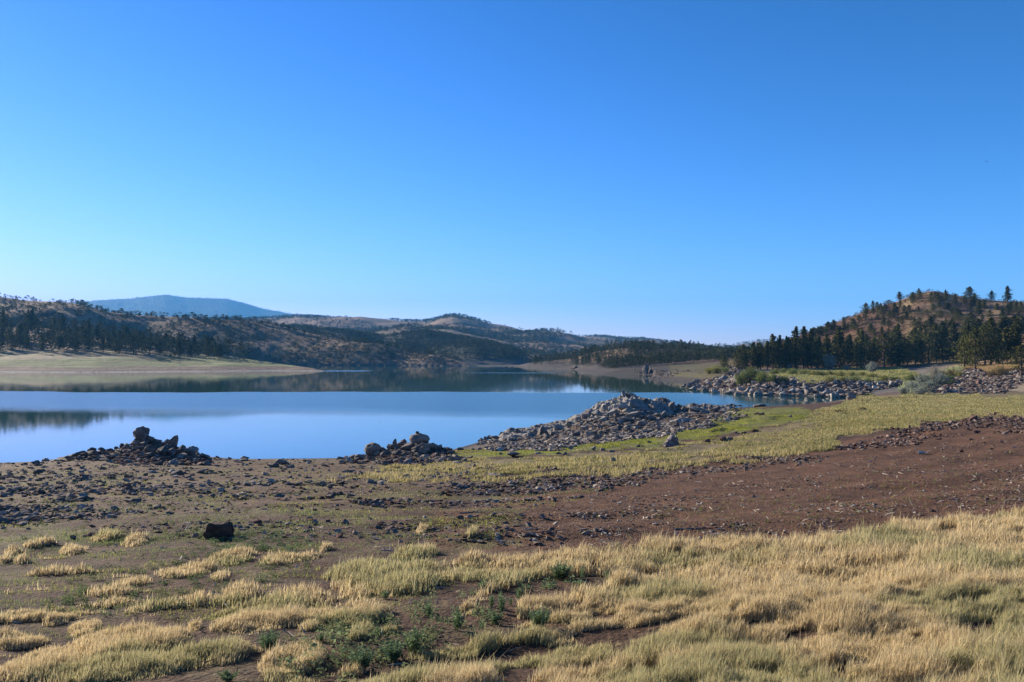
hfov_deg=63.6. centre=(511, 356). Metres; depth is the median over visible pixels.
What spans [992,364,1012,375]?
shrub
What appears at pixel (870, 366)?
shrub
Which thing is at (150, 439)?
boulder
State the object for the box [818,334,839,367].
pine tree
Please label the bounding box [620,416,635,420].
boulder
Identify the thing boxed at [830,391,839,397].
rock
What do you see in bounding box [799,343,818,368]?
juniper tree
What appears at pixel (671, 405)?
boulder
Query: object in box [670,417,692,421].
boulder
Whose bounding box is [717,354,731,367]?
juniper tree
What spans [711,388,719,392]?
rock
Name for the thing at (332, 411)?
lake
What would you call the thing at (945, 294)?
pine tree
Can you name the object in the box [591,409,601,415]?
rock
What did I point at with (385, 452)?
rock
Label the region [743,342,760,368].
pine tree
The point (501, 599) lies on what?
leafy weed
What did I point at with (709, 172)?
sky
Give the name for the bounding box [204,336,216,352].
pine tree
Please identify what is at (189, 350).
pine tree
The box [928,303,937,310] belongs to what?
juniper tree
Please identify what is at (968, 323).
pine tree
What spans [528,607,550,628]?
leafy weed
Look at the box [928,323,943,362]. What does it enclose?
juniper tree
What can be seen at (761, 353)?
pine tree
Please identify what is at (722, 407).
rock outcrop
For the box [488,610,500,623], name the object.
leafy weed
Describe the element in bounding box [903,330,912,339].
juniper tree
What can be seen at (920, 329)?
pine tree
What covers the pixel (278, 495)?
rock
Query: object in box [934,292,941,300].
pine tree
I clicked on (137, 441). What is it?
rock
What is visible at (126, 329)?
pine tree
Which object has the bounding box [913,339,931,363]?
pine tree
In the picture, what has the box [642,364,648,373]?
rock pillar
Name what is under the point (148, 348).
pine tree
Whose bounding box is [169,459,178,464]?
boulder
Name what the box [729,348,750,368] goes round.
juniper tree
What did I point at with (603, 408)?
rock
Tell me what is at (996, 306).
juniper tree
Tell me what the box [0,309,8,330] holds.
pine tree
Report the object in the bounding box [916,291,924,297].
juniper tree
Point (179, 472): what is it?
boulder
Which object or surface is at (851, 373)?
shrub
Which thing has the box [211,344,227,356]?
pine tree
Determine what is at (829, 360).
shrub
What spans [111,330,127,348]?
pine tree
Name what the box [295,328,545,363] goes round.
hill
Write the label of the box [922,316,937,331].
pine tree
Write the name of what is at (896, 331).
pine tree
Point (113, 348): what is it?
pine tree
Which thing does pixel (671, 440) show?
rock
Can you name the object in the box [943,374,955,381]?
shrub
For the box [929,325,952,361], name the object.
pine tree
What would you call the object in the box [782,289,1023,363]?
undergrowth
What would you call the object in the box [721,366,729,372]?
shrub
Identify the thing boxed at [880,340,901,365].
juniper tree
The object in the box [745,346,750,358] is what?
pine tree
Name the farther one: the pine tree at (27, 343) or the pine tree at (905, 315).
the pine tree at (27, 343)
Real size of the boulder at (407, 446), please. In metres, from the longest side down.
0.885 x 0.581 x 0.539 m
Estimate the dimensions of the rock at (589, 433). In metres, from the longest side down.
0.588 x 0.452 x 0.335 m
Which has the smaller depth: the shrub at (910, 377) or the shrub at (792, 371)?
the shrub at (910, 377)
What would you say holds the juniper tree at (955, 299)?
on the ground at (858, 475)
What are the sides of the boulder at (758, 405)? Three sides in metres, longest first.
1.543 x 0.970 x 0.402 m
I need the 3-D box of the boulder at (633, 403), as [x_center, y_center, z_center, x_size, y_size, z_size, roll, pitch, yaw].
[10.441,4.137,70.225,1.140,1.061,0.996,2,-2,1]
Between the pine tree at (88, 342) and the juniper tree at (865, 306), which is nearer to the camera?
the juniper tree at (865, 306)
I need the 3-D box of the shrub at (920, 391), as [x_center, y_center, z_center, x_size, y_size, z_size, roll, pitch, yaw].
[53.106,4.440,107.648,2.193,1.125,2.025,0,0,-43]
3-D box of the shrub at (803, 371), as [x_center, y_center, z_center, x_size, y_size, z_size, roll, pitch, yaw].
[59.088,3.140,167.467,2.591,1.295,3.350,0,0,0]
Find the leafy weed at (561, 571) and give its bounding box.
[548,560,571,579]
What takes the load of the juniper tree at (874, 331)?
on the ground at (858, 475)
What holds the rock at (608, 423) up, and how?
on the ground at (858, 475)
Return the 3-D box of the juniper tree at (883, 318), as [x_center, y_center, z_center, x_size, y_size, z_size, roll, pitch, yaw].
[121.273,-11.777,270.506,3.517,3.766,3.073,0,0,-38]
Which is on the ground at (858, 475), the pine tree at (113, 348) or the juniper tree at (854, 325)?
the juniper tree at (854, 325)
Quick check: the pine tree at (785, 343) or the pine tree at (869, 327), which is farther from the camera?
the pine tree at (869, 327)
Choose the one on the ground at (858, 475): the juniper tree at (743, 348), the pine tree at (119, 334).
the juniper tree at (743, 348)
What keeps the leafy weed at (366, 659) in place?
on the ground at (858, 475)
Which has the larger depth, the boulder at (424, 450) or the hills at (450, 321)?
the hills at (450, 321)
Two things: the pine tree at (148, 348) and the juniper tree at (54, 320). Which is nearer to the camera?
the pine tree at (148, 348)
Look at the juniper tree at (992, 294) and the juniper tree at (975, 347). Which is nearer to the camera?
the juniper tree at (975, 347)
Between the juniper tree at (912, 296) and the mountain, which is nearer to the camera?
the juniper tree at (912, 296)
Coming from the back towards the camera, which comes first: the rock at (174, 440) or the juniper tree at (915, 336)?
the juniper tree at (915, 336)
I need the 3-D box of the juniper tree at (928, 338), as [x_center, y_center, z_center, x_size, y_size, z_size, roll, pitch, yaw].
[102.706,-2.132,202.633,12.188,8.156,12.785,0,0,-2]
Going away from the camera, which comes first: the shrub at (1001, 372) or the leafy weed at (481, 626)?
the leafy weed at (481, 626)
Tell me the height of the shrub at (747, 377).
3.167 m
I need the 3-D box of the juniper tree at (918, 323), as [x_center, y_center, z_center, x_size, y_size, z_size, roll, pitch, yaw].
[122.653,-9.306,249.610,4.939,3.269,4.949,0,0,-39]
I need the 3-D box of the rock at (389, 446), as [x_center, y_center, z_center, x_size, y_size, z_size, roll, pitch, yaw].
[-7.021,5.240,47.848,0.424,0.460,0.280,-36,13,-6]
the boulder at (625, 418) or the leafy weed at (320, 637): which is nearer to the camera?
the leafy weed at (320, 637)
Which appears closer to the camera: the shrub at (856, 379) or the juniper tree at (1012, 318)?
the shrub at (856, 379)
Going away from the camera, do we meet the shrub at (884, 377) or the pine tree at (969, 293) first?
the shrub at (884, 377)
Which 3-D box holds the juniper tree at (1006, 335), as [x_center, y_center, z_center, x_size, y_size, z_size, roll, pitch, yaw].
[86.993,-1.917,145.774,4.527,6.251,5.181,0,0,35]
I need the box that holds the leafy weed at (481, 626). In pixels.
[478,620,485,629]
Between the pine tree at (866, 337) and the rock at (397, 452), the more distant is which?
the pine tree at (866, 337)
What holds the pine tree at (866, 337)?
on the ground at (858, 475)
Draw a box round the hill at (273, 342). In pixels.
[0,297,470,365]
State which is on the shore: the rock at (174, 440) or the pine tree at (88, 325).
the pine tree at (88, 325)
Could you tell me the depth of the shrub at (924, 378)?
131.36 m
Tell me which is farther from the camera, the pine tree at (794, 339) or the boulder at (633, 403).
the pine tree at (794, 339)
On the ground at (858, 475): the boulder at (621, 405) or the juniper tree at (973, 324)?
the juniper tree at (973, 324)
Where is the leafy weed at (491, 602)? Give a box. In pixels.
[488,595,495,606]
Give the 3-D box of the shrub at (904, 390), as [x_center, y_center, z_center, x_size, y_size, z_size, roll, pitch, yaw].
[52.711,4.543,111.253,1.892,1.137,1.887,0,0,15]
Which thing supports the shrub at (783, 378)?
on the ground at (858, 475)
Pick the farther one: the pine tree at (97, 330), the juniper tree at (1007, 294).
the pine tree at (97, 330)
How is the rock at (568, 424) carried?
on the ground at (858, 475)
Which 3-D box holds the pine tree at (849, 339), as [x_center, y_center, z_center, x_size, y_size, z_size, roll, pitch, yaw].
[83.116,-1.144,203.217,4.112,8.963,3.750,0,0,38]
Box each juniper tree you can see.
[5,322,15,336]
[6,332,18,350]
[13,323,24,343]
[22,309,32,328]
[38,333,47,350]
[48,317,59,331]
[146,332,154,346]
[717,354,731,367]
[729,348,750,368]
[738,344,745,361]
[750,354,764,368]
[754,342,762,353]
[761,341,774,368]
[775,350,797,368]
[789,348,804,368]
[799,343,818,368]
[816,326,827,334]
[845,342,866,366]
[849,323,857,329]
[855,332,911,366]
[859,303,871,311]
[862,311,869,319]
[865,341,882,364]
[869,328,878,335]
[879,315,885,325]
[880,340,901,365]
[881,320,893,327]
[886,310,893,317]
[898,317,905,324]
[898,340,923,364]
[903,327,922,363]
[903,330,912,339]
[905,294,917,302]
[908,332,958,362]
[911,321,922,327]
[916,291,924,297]
[920,330,927,343]
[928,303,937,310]
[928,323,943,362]
[936,309,947,317]
[938,321,950,335]
[943,334,980,366]
[948,294,958,303]
[948,313,965,322]
[956,325,991,367]
[960,295,968,304]
[960,323,1010,364]
[963,320,981,331]
[973,300,984,315]
[980,345,1023,375]
[981,299,987,308]
[981,317,1006,363]
[985,309,993,316]
[986,290,995,300]
[993,303,1000,309]
[995,317,1021,331]
[999,308,1004,318]
[1000,328,1017,361]
[1002,286,1012,300]
[1005,318,1023,359]
[1009,315,1021,327]
[1013,305,1021,312]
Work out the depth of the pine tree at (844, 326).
285.87 m
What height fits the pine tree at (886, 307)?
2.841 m
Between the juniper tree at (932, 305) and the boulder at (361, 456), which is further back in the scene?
the juniper tree at (932, 305)
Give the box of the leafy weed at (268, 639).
[256,628,280,650]
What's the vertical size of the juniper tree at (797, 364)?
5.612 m
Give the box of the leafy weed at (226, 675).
[216,670,239,681]
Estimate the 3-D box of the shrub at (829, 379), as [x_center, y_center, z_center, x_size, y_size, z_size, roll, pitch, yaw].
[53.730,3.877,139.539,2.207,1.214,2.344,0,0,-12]
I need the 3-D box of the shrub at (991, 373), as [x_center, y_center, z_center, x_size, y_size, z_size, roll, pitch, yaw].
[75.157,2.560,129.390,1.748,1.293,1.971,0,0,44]
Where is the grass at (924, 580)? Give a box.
[0,364,1023,681]
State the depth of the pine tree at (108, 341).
428.60 m
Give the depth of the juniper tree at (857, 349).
202.44 m
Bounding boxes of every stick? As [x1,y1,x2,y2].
[381,544,394,550]
[673,519,705,529]
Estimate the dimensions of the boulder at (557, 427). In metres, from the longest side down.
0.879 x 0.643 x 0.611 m
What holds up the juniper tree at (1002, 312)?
on the ground at (858, 475)
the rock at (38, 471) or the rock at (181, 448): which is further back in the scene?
the rock at (181, 448)
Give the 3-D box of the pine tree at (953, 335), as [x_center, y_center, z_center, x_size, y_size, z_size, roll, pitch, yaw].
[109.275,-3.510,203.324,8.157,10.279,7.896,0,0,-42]
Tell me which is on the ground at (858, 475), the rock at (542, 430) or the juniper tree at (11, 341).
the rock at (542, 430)
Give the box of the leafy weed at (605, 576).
[603,569,611,580]
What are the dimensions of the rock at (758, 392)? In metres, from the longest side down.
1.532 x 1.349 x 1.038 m
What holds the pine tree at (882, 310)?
on the ground at (858, 475)
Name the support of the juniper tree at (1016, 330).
on the ground at (858, 475)
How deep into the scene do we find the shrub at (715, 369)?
196.41 m
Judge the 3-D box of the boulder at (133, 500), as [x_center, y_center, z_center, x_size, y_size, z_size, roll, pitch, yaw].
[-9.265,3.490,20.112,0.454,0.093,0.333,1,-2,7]
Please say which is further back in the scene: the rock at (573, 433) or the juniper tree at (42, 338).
the juniper tree at (42, 338)
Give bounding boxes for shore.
[0,327,322,372]
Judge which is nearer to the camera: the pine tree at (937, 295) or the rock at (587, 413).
the rock at (587, 413)
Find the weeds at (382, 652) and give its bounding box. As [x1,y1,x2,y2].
[0,446,1020,681]
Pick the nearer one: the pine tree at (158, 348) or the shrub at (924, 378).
the shrub at (924, 378)
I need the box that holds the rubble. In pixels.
[0,356,1023,547]
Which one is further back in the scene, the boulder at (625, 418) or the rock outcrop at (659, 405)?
the rock outcrop at (659, 405)
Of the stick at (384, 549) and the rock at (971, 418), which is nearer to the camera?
the stick at (384, 549)
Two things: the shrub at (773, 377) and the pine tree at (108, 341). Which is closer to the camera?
the shrub at (773, 377)
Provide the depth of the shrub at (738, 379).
141.82 m
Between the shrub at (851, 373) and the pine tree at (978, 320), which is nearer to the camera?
the shrub at (851, 373)
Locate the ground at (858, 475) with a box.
[0,291,1023,681]
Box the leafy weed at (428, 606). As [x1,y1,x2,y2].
[425,600,434,617]
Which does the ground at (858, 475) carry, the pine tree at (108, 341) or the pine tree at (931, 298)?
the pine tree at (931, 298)
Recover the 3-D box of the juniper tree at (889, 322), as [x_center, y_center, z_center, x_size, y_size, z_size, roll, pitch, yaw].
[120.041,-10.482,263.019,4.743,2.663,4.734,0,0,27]
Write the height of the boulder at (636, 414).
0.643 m
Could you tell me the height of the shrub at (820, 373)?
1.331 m
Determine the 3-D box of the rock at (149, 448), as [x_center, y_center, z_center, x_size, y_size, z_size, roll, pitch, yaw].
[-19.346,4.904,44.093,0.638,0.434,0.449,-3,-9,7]
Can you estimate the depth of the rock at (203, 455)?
45.32 m
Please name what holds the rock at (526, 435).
on the rock outcrop at (549, 427)
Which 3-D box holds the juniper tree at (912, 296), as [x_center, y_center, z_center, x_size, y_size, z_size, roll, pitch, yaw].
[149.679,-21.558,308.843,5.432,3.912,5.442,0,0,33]
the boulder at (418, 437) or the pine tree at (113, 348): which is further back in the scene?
the pine tree at (113, 348)
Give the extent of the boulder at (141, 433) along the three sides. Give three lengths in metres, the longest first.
0.844 x 0.828 x 0.791 m
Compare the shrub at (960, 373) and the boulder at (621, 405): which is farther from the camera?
the shrub at (960, 373)
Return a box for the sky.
[0,0,1023,345]
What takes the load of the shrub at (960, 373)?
on the ground at (858, 475)
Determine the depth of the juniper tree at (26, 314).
482.99 m
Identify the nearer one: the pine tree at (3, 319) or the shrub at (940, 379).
the shrub at (940, 379)
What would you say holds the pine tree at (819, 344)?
on the ground at (858, 475)
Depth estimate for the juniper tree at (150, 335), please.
439.04 m
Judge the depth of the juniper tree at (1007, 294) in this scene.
315.81 m
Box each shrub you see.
[703,368,711,373]
[709,365,721,373]
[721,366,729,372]
[734,374,745,384]
[735,367,760,383]
[752,370,767,382]
[764,373,778,381]
[767,369,779,373]
[777,376,790,381]
[784,367,798,374]
[799,369,809,374]
[813,371,826,375]
[823,353,836,369]
[823,376,835,381]
[825,370,834,375]
[835,371,847,376]
[846,371,858,375]
[848,376,859,381]
[865,361,878,371]
[866,373,879,377]
[878,375,888,380]
[896,387,909,393]
[902,374,916,380]
[903,381,921,391]
[913,387,929,394]
[915,373,931,383]
[919,379,939,392]
[926,365,945,377]
[930,372,949,384]
[941,369,959,375]
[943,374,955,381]
[953,371,965,376]
[985,370,997,376]
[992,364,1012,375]
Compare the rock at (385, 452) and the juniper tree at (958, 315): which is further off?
the juniper tree at (958, 315)
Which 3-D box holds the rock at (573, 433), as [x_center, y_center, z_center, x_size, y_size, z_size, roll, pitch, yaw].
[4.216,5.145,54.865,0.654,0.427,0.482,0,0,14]
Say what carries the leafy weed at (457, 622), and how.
on the ground at (858, 475)
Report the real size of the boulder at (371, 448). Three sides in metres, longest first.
1.014 x 1.002 x 0.907 m
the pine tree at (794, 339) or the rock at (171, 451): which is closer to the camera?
the rock at (171, 451)
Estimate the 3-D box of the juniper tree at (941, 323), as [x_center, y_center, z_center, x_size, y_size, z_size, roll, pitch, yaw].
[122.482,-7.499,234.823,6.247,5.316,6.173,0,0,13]
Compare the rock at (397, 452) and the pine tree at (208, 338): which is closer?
the rock at (397, 452)
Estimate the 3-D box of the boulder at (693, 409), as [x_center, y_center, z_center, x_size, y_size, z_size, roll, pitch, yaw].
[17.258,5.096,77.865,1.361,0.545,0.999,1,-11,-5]
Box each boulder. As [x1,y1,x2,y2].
[124,498,141,501]
[133,426,149,440]
[145,436,154,443]
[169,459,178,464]
[170,470,184,474]
[185,446,198,453]
[275,459,287,464]
[354,454,364,459]
[364,442,380,455]
[400,442,414,449]
[409,433,429,442]
[411,445,423,452]
[418,447,429,453]
[419,443,433,448]
[445,456,461,461]
[507,450,521,455]
[553,424,563,430]
[606,425,622,430]
[618,401,629,409]
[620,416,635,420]
[625,411,640,417]
[628,399,640,407]
[635,421,645,425]
[662,411,670,416]
[668,402,675,409]
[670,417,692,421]
[688,408,700,411]
[700,410,711,413]
[753,404,765,406]
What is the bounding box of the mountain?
[74,295,298,318]
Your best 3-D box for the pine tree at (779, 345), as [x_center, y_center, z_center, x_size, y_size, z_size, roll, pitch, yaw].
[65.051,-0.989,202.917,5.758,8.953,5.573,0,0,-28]
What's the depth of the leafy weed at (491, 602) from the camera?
7.87 m
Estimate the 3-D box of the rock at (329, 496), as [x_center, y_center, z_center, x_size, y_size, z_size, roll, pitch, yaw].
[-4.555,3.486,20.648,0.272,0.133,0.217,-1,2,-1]
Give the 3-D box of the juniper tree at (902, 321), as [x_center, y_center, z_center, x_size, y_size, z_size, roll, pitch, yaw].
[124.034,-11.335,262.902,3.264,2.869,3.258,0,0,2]
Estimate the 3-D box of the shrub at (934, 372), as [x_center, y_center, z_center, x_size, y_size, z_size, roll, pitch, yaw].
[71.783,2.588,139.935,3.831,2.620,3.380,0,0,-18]
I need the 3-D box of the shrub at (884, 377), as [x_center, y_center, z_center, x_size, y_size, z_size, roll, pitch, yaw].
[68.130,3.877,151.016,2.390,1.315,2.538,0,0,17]
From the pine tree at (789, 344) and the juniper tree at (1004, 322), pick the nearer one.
the pine tree at (789, 344)
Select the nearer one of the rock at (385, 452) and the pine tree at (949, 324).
the rock at (385, 452)
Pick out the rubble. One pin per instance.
(653, 429)
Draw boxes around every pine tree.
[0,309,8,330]
[21,332,34,348]
[26,308,36,330]
[57,314,67,329]
[82,335,91,350]
[83,320,93,336]
[94,324,103,342]
[98,338,107,352]
[106,332,111,348]
[109,337,125,351]
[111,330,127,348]
[121,326,131,343]
[124,335,136,353]
[146,338,152,352]
[154,339,164,353]
[161,333,169,348]
[172,339,185,355]
[186,343,194,355]
[188,335,198,351]
[202,336,213,354]
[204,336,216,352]
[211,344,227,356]
[739,351,751,368]
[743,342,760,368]
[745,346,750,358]
[754,344,765,369]
[764,334,783,368]
[770,335,786,368]
[778,336,796,367]
[780,337,794,368]
[789,326,804,368]
[795,326,818,368]
[798,328,819,368]
[811,336,825,367]
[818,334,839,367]
[823,321,834,330]
[825,327,856,367]
[829,320,836,329]
[840,324,848,330]
[842,334,857,367]
[846,318,856,328]
[847,329,875,366]
[864,334,871,346]
[865,323,875,332]
[878,304,891,310]
[878,305,886,314]
[885,323,908,365]
[885,337,908,365]
[892,306,901,312]
[896,292,903,300]
[900,311,912,319]
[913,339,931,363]
[917,326,923,335]
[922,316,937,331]
[925,292,935,301]
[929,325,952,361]
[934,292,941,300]
[940,320,958,336]
[942,289,950,300]
[942,302,951,308]
[944,322,968,360]
[956,320,973,336]
[957,320,967,331]
[960,286,979,297]
[960,325,976,363]
[964,311,976,320]
[965,296,978,305]
[975,318,982,326]
[982,329,1011,363]
[1003,304,1021,314]
[1015,301,1023,311]
[1019,316,1023,332]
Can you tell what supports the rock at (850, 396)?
on the ground at (858, 475)
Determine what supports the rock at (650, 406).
on the ground at (858, 475)
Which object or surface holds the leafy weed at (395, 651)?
on the ground at (858, 475)
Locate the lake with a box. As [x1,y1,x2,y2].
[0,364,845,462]
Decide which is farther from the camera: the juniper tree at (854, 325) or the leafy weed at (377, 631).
the juniper tree at (854, 325)
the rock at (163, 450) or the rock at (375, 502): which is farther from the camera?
the rock at (163, 450)
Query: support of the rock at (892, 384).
on the ground at (858, 475)
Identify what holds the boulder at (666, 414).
on the ground at (858, 475)
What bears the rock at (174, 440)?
on the ground at (858, 475)
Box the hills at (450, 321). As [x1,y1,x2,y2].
[246,316,769,359]
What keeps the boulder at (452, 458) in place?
on the ground at (858, 475)
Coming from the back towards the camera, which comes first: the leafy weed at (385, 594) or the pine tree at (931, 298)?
the pine tree at (931, 298)
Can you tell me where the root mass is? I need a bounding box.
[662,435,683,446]
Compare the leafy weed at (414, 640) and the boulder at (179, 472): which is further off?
the boulder at (179, 472)
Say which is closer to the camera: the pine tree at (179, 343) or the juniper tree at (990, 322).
the juniper tree at (990, 322)
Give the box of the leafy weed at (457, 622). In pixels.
[451,605,466,630]
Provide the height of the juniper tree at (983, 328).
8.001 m
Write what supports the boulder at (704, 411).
on the ground at (858, 475)
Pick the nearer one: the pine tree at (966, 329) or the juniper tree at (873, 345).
the pine tree at (966, 329)
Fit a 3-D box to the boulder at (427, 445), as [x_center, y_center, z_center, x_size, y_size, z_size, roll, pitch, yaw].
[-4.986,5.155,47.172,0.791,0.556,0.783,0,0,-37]
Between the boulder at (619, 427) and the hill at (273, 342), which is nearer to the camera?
the boulder at (619, 427)
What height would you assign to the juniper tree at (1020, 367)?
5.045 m
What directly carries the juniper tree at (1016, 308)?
on the ground at (858, 475)
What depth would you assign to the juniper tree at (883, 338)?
202.13 m
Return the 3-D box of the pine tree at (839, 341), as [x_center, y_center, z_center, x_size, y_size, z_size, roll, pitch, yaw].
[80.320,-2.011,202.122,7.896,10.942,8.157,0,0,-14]
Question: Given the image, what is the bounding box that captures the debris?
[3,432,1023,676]
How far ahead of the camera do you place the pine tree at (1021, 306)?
283.19 m
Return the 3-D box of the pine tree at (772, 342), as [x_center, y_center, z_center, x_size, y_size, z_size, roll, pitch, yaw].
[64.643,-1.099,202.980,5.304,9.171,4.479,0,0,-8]
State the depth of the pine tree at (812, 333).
202.57 m
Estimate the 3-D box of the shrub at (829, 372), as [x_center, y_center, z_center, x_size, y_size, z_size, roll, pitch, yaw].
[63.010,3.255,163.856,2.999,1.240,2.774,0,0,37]
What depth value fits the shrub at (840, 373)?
158.22 m
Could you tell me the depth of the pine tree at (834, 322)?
294.37 m
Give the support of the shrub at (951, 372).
on the ground at (858, 475)
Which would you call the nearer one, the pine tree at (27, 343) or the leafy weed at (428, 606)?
the leafy weed at (428, 606)
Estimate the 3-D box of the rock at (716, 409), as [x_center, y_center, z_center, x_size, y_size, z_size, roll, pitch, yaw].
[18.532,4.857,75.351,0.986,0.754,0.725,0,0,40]
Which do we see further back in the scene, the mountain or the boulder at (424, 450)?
the mountain
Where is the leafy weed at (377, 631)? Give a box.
[375,626,383,639]
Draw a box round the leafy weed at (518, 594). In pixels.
[516,587,523,599]
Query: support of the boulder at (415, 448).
on the ground at (858, 475)
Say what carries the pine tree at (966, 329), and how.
on the ground at (858, 475)
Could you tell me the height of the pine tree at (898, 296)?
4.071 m
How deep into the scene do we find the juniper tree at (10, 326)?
440.56 m
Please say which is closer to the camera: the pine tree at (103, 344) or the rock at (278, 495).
the rock at (278, 495)
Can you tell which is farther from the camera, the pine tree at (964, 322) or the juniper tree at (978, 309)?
the juniper tree at (978, 309)
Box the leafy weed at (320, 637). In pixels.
[314,632,324,641]
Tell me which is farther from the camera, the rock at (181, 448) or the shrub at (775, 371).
the shrub at (775, 371)
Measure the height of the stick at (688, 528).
0.202 m
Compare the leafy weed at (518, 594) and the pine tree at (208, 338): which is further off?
the pine tree at (208, 338)
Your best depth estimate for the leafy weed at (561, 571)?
9.30 m
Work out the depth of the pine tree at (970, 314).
254.90 m
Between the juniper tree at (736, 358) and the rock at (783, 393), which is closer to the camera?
the rock at (783, 393)
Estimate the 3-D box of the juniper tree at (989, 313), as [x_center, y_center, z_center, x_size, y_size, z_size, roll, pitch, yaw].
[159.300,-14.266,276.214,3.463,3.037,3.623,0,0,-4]
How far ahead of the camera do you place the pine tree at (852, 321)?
285.13 m
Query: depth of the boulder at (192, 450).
45.95 m
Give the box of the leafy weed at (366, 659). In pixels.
[347,646,375,669]
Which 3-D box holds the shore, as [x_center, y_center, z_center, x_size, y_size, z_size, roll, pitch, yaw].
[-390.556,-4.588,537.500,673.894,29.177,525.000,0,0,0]
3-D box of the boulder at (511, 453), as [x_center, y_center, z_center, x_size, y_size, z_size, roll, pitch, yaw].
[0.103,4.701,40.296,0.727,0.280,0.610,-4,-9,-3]
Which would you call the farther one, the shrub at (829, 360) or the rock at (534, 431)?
the shrub at (829, 360)
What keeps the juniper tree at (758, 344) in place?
on the ground at (858, 475)
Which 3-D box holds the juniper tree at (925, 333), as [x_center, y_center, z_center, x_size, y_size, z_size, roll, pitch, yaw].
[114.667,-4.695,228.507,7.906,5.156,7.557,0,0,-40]
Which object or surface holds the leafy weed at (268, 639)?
on the ground at (858, 475)
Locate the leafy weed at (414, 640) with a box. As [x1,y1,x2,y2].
[402,626,425,652]
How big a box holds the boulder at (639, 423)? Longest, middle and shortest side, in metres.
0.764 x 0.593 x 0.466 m
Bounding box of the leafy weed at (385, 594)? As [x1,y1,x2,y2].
[380,590,387,597]
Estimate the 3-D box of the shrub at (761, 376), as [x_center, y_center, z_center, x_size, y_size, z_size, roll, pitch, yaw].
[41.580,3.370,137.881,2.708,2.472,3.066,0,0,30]
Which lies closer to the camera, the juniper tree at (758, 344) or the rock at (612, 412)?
the rock at (612, 412)
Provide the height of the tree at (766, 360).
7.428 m
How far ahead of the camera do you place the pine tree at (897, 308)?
296.98 m
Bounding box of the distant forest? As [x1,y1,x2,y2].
[0,294,777,368]
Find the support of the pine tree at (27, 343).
on the shore
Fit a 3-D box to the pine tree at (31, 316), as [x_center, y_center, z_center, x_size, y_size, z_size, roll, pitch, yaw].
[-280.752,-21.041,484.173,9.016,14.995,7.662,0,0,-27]
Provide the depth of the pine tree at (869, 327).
258.90 m
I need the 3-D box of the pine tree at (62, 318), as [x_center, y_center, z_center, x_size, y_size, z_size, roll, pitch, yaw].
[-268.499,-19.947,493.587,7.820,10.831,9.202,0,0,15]
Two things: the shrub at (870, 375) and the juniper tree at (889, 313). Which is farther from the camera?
the juniper tree at (889, 313)
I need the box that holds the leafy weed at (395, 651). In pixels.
[379,638,405,662]
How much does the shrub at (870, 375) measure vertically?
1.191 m
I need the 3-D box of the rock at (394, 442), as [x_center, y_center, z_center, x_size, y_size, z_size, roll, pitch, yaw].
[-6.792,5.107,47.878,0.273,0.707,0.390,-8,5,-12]
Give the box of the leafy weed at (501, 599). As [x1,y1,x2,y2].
[498,590,505,613]
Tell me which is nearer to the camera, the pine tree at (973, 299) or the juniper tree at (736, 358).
the juniper tree at (736, 358)
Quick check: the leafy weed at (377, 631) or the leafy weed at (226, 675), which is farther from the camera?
the leafy weed at (377, 631)
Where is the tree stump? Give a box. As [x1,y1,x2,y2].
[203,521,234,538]
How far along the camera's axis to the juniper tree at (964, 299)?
301.37 m
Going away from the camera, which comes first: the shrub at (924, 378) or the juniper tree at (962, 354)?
the shrub at (924, 378)
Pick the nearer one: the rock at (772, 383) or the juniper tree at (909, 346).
the rock at (772, 383)
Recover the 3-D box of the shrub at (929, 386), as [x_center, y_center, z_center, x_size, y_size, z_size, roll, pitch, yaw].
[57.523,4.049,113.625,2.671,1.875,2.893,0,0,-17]
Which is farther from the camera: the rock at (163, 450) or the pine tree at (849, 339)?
the pine tree at (849, 339)
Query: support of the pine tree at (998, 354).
on the ground at (858, 475)
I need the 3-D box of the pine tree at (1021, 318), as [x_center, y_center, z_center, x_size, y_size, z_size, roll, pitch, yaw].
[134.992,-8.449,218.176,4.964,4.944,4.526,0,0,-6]
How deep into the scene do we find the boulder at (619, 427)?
55.64 m
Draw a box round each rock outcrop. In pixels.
[498,414,580,439]
[591,392,676,417]
[686,403,734,413]
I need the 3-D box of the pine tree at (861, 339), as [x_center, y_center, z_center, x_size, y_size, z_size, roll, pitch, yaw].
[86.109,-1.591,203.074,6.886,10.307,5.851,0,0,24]
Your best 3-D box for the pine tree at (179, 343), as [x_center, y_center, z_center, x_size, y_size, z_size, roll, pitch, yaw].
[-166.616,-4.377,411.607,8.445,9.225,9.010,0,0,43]
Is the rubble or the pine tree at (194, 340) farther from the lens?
the pine tree at (194, 340)
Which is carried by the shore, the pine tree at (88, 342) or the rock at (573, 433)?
the pine tree at (88, 342)
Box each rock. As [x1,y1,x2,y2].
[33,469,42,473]
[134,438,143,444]
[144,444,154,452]
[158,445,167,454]
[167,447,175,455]
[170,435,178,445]
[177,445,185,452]
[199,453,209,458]
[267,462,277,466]
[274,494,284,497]
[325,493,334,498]
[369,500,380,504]
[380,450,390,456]
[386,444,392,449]
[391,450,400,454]
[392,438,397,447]
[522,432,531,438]
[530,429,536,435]
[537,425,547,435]
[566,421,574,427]
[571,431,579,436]
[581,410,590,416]
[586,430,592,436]
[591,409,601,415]
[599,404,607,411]
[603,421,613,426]
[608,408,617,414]
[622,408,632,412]
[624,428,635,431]
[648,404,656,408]
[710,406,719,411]
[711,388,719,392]
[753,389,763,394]
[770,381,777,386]
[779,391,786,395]
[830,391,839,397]
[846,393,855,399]
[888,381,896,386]
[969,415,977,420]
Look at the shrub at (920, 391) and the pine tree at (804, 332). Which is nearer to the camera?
the shrub at (920, 391)

